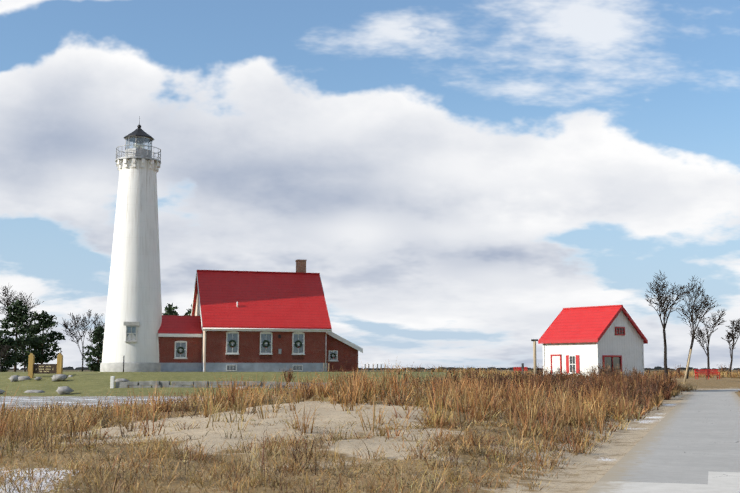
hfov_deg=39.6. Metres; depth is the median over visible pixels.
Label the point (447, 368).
distant treeline
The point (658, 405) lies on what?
shrubs
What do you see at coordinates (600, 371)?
shrubs by shed
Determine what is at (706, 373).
red bench
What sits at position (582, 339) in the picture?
shed
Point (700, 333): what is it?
bare tree twigs
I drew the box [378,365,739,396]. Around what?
field grass
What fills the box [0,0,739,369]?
sky
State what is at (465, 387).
bunch grass
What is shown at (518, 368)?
red bench
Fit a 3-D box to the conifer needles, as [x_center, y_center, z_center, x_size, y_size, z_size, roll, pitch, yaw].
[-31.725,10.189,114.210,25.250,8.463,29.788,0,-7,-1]
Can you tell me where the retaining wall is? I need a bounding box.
[110,376,341,388]
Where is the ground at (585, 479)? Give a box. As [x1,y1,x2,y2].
[0,370,739,492]
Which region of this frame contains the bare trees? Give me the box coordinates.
[0,286,739,378]
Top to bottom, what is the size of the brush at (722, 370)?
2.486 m
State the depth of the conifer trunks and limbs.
107.00 m
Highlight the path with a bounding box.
[586,389,739,492]
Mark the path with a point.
(689, 442)
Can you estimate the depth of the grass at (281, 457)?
15.37 m
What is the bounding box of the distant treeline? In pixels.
[5,366,739,369]
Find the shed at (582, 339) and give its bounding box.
[538,305,647,379]
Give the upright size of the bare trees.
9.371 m
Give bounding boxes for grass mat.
[3,389,662,440]
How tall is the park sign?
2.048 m
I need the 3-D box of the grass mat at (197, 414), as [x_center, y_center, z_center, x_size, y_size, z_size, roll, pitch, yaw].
[-1.248,5.272,34.484,34.904,1.277,22.690,0,-7,-1]
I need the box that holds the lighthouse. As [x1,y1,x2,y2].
[100,116,161,371]
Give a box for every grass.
[0,359,673,461]
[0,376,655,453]
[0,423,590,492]
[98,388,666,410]
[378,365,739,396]
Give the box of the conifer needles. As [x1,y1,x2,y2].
[0,298,191,371]
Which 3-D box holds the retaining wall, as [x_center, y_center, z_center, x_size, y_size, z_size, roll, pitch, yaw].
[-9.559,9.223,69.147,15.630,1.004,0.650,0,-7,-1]
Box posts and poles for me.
[123,339,691,383]
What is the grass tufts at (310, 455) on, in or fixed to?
on the ground at (585, 479)
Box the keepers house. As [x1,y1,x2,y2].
[158,259,362,371]
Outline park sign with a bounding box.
[28,353,62,377]
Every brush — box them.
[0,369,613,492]
[533,365,739,377]
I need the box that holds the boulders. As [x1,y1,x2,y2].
[0,374,248,394]
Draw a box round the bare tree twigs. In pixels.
[0,273,739,359]
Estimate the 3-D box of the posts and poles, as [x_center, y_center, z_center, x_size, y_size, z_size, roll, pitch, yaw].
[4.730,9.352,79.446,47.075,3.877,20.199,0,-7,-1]
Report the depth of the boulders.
71.12 m
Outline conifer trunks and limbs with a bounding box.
[1,304,170,371]
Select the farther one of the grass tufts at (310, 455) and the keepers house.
the keepers house
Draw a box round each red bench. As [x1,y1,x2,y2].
[513,367,527,370]
[694,369,720,378]
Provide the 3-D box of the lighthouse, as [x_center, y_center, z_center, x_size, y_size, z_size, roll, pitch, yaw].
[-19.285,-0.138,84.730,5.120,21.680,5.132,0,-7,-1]
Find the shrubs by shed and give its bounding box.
[462,362,676,389]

